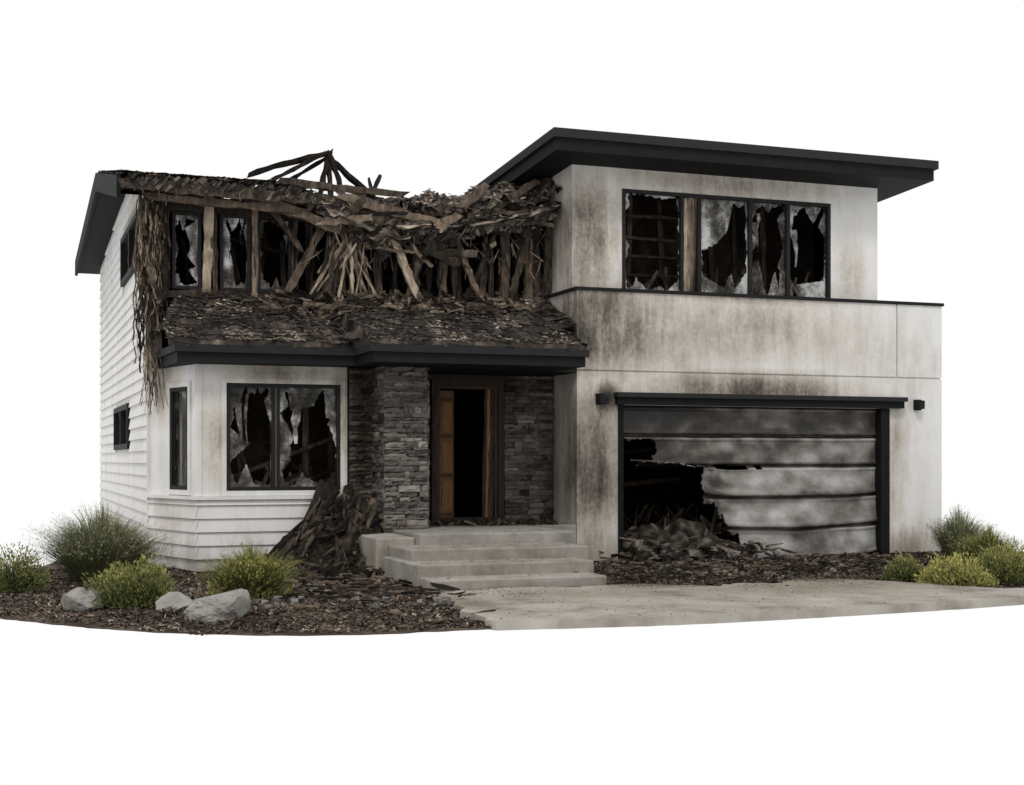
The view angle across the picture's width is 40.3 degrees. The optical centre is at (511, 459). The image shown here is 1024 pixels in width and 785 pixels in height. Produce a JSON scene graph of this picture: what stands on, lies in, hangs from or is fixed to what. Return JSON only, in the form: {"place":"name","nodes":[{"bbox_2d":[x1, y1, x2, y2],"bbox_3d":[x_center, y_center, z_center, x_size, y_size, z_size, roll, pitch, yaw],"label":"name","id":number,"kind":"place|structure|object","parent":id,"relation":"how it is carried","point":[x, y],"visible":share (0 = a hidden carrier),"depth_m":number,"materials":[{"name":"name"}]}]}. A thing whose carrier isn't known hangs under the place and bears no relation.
{"place":"outdoors","nodes":[
{"label":"outdoors","id":0,"kind":"place"},
{"bbox_2d":[0,551,1023,635],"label":"ground","id":1,"kind":"structure","parent":0,"point":[256,633],"depth_m":14.97,"materials":[{"name":"wood"}]},
{"bbox_2d":[0,542,52,592],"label":"garden shrub","id":2,"kind":"object","parent":1,"relation":"on","point":[14,579],"visible":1,"depth_m":17.62,"materials":[{"name":"green plant"}]},
{"bbox_2d":[61,587,102,611],"bbox_3d":[-4.841,1.610,15.775,0.406,0.353,0.454,0,0,-43],"label":"boulder","id":3,"kind":"object","parent":1,"relation":"on","point":[79,599],"visible":0.76,"depth_m":15.64,"materials":[{"name":"stone"}]},
{"bbox_2d":[11,499,182,583],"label":"ornamental grass","id":4,"kind":"object","parent":1,"relation":"on","point":[100,545],"depth_m":18.79,"materials":[{"name":"green plant"}]},
{"bbox_2d":[81,548,187,607],"bbox_3d":[-4.311,1.348,16.010,1.219,0.676,1.102,0,0,-20],"label":"garden shrub","id":5,"kind":"object","parent":1,"relation":"on","point":[126,586],"visible":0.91,"depth_m":15.80,"materials":[{"name":"green plant"}]},
{"bbox_2d":[155,591,191,611],"bbox_3d":[-3.767,1.626,15.600,0.419,0.308,0.434,0,0,-20],"label":"boulder","id":6,"kind":"object","parent":1,"relation":"on","point":[178,601],"visible":0.56,"depth_m":15.50,"materials":[{"name":"stone"}]},
{"bbox_2d":[99,189,335,571],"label":"siding walls","id":7,"kind":"structure","parent":1,"relation":"on","point":[203,529],"depth_m":23.23,"materials":[{"name":"paint"}]},
{"bbox_2d":[151,364,346,495],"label":"bay walls","id":8,"kind":"structure","parent":7,"relation":"on","point":[213,375],"depth_m":20.99,"materials":[{"name":"paint"}]},
{"bbox_2d":[146,365,344,499],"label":"window casings","id":9,"kind":"object","parent":8,"relation":"attached to","point":[251,495],"depth_m":20.85,"materials":[{"name":"white wood"}]},
{"bbox_2d":[75,173,588,376],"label":"eaves and fascia","id":10,"kind":"object","parent":7,"relation":"attached to","point":[107,196],"visible":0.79,"depth_m":20.96,"materials":[{"name":"metal"}]},
{"bbox_2d":[98,169,587,349],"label":"burned roof","id":11,"kind":"structure","parent":10,"relation":"on","point":[230,319],"depth_m":21.57,"materials":[{"name":"brown wood"}]},
{"bbox_2d":[316,177,561,311],"bbox_3d":[-1.422,-3.698,23.823,4.389,2.740,2.164,0,0,-20],"label":"hanging debris","id":12,"kind":"object","parent":11,"relation":"hanging from","point":[489,199],"visible":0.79,"depth_m":23.45,"materials":[{"name":"brown wood"}]},
{"bbox_2d":[113,189,830,490],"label":"window frames","id":13,"kind":"structure","parent":7,"relation":"attached to","point":[121,434],"depth_m":23.68,"materials":[{"name":"black metal"}]},
{"bbox_2d":[119,193,824,486],"bbox_3d":[-1.854,-2.067,23.544,13.913,4.945,6.399,0,0,13],"label":"broken glass","id":14,"kind":"object","parent":13,"relation":"attached to","point":[715,221],"visible":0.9,"depth_m":22.42,"materials":[{"name":"grey glass"}]},
{"bbox_2d":[184,589,250,623],"bbox_3d":[-3.117,1.591,14.853,0.704,0.427,0.572,0,0,-20],"label":"boulder","id":15,"kind":"object","parent":1,"relation":"on","point":[230,605],"visible":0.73,"depth_m":14.68,"materials":[{"name":"stone"}]},
{"bbox_2d":[183,540,314,598],"bbox_3d":[-3.167,1.295,16.894,1.640,0.751,1.625,0,0,-20],"label":"shrub","id":16,"kind":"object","parent":1,"relation":"on","point":[244,577],"depth_m":16.66,"materials":[{"name":"green plant"}]},
{"bbox_2d":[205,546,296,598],"bbox_3d":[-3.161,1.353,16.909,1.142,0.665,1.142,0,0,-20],"label":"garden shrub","id":17,"kind":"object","parent":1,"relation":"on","point":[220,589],"visible":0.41,"depth_m":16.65,"materials":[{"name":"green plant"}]},
{"bbox_2d":[217,479,383,579],"bbox_3d":[-2.919,1.041,20.098,2.654,1.509,2.237,0,0,-20],"label":"charred timber pile","id":18,"kind":"object","parent":1,"relation":"on","point":[326,533],"visible":0.76,"depth_m":20.52,"materials":[{"name":"brown wood"}]},
{"bbox_2d":[359,523,606,590],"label":"entrance steps","id":19,"kind":"structure","parent":1,"relation":"on","point":[447,554],"depth_m":18.97,"materials":[{"name":"grey concrete"}]},
{"bbox_2d":[347,366,553,532],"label":"stone cladding","id":20,"kind":"structure","parent":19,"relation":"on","point":[397,485],"depth_m":21.46,"materials":[{"name":"grey stone"}]},
{"bbox_2d":[429,374,504,523],"bbox_3d":[-0.779,-0.162,23.260,1.300,2.497,0.355,0,0,-20],"label":"entrance door","id":21,"kind":"structure","parent":20,"relation":"in","point":[441,455],"depth_m":23.24,"materials":[{"name":"brown wood"}]},
{"bbox_2d":[403,517,577,579],"bbox_3d":[-0.436,1.215,20.401,2.649,0.560,5.835,0,0,-4],"label":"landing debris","id":22,"kind":"object","parent":19,"relation":"on","point":[491,522],"visible":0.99,"depth_m":22.50,"materials":[{"name":"brown wood"}]},
{"bbox_2d":[162,197,823,541],"bbox_3d":[0.572,-1.675,24.821,13.250,6.550,3.780,0,0,-20],"label":"interior shell","id":23,"kind":"object","parent":1,"relation":"on","point":[685,491],"depth_m":26.26},
{"bbox_2d":[117,149,873,541],"bbox_3d":[-0.604,-1.861,25.315,12.947,7.202,5.817,0,0,-20],"label":"charred framing","id":24,"kind":"object","parent":1,"relation":"on","point":[345,255],"visible":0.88,"depth_m":22.77,"materials":[{"name":"brown wood"}]},
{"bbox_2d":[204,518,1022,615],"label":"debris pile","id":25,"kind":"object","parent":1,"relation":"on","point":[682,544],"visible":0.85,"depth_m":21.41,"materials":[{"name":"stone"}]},
{"bbox_2d":[509,164,941,560],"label":"stucco walls","id":26,"kind":"structure","parent":1,"relation":"on","point":[656,343],"depth_m":23.86,"materials":[{"name":"grey paint"}]},
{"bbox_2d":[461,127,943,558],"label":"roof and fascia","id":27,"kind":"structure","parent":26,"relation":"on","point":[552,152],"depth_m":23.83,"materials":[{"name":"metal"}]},
{"bbox_2d":[595,393,924,409],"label":"wall lamps","id":28,"kind":"object","parent":26,"relation":"attached to","point":[601,398],"depth_m":22.85,"materials":[{"name":"metal"}]},
{"bbox_2d":[876,550,926,581],"bbox_3d":[5.413,1.458,19.234,0.673,0.455,0.689,0,0,-20],"label":"garden shrub","id":29,"kind":"object","parent":1,"relation":"on","point":[900,570],"visible":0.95,"depth_m":19.15,"materials":[{"name":"green plant"}]},
{"bbox_2d":[909,545,1000,586],"bbox_3d":[5.824,1.400,18.294,1.063,0.574,1.087,0,0,-40],"label":"garden shrub","id":30,"kind":"object","parent":1,"relation":"on","point":[952,573],"visible":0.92,"depth_m":18.15,"materials":[{"name":"green plant"}]},
{"bbox_2d":[917,504,996,559],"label":"ornamental grass","id":31,"kind":"object","parent":1,"relation":"on","point":[951,529],"depth_m":22.64,"materials":[{"name":"green plant"}]},
{"bbox_2d":[946,524,1023,568],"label":"shrub","id":32,"kind":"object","parent":1,"relation":"on","point":[984,541],"depth_m":20.79,"materials":[{"name":"green plant"}]},
{"bbox_2d":[967,538,1023,584],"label":"garden shrub","id":33,"kind":"object","parent":1,"relation":"on","point":[1006,572],"visible":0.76,"depth_m":18.79,"materials":[{"name":"green plant"}]},
{"bbox_2d":[0,0,1023,784],"label":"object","id":34,"kind":"structure","parent":0,"point":[419,95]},
{"bbox_2d":[435,578,1023,630],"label":"driveway","id":35,"kind":"structure","parent":0,"point":[704,604],"depth_m":15.89,"materials":[{"name":"concrete"}]},
{"bbox_2d":[624,405,876,556],"bbox_3d":[4.227,0.376,23.708,5.034,2.578,0.788,0,0,-20],"label":"garage door","id":36,"kind":"structure","parent":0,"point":[810,496],"depth_m":24.00,"materials":[{"name":"metal"}]}
]}

